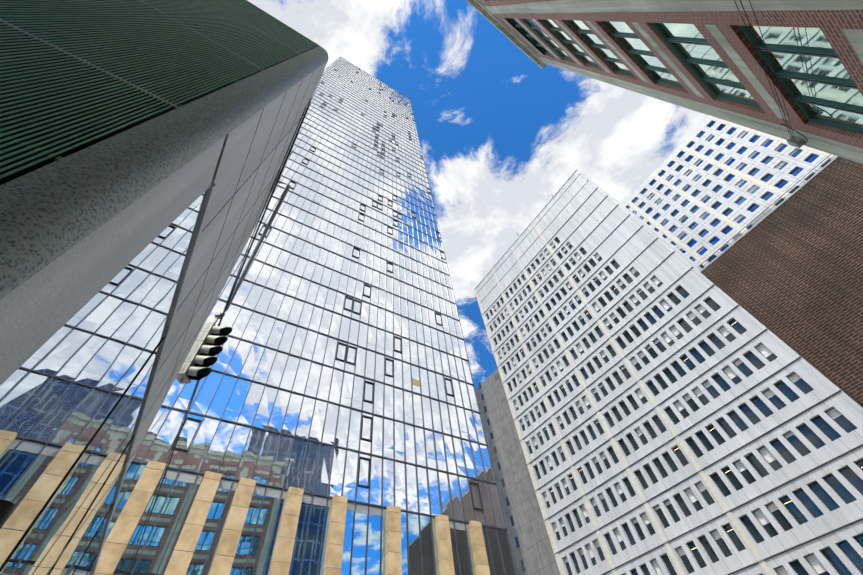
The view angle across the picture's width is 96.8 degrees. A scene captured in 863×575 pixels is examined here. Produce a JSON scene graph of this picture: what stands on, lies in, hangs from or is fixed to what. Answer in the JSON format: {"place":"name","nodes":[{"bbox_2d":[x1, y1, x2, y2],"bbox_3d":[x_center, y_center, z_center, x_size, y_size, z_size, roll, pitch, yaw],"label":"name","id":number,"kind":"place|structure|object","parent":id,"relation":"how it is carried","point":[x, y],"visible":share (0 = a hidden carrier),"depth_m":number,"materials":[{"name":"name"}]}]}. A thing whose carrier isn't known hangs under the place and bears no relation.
{"place":"outdoors","nodes":[
{"label":"outdoors","id":0,"kind":"place"},
{"bbox_2d":[247,0,708,389],"label":"sky","id":1,"kind":"structure","parent":0,"point":[500,133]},
{"label":"ground","id":2,"kind":"structure","parent":0,"visible":0},
{"bbox_2d":[0,0,327,574],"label":"building","id":3,"kind":"structure","parent":2,"relation":"on","point":[144,145],"depth_m":3.20,"materials":[{"name":"concrete"}]},
{"bbox_2d":[0,500,15,528],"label":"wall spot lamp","id":4,"kind":"object","parent":3,"relation":"attached to","point":[7,508],"visible":1,"depth_m":1.99,"materials":[{"name":"black metal"}]},
{"bbox_2d":[94,56,516,574],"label":"glass tower","id":5,"kind":"structure","parent":2,"relation":"on","point":[333,424],"depth_m":30.94,"materials":[{"name":"blue glass"}]},
{"bbox_2d":[46,97,312,574],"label":"span wires","id":6,"kind":"object","parent":5,"relation":"attached to","point":[234,289],"visible":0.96,"depth_m":10.51,"materials":[{"name":"grey metal"}]},
{"bbox_2d":[176,312,231,383],"bbox_3d":[-5.627,1.452,9.746,0.695,2.440,0.384,0,-55,-6],"label":"traffic signal","id":7,"kind":"object","parent":6,"relation":"hanging from","point":[207,348],"visible":0.92,"depth_m":9.41,"materials":[{"name":"grey metal"}]},
{"bbox_2d":[476,368,559,574],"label":"building","id":8,"kind":"structure","parent":2,"relation":"on","point":[531,547],"depth_m":62.49,"materials":[{"name":"grey concrete"}]},
{"bbox_2d":[466,0,862,163],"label":"old brick building","id":9,"kind":"structure","parent":2,"relation":"on","point":[700,56],"depth_m":9.52,"materials":[{"name":"brick"}]},
{"bbox_2d":[734,0,807,147],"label":"facade cables","id":10,"kind":"object","parent":9,"relation":"attached to","point":[795,141],"visible":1,"depth_m":8.40,"materials":[{"name":"black metal"}]},
{"bbox_2d":[474,169,862,574],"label":"white building","id":11,"kind":"structure","parent":2,"relation":"on","point":[674,410],"depth_m":46.73,"materials":[{"name":"grey concrete"}]},
{"bbox_2d":[622,116,835,268],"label":"tall white building","id":12,"kind":"structure","parent":2,"relation":"on","point":[708,187],"depth_m":87.27,"materials":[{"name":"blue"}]},
{"bbox_2d":[697,154,862,406],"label":"brick building","id":13,"kind":"structure","parent":2,"relation":"on","point":[788,270],"depth_m":40.79,"materials":[{"name":"brown brick"}]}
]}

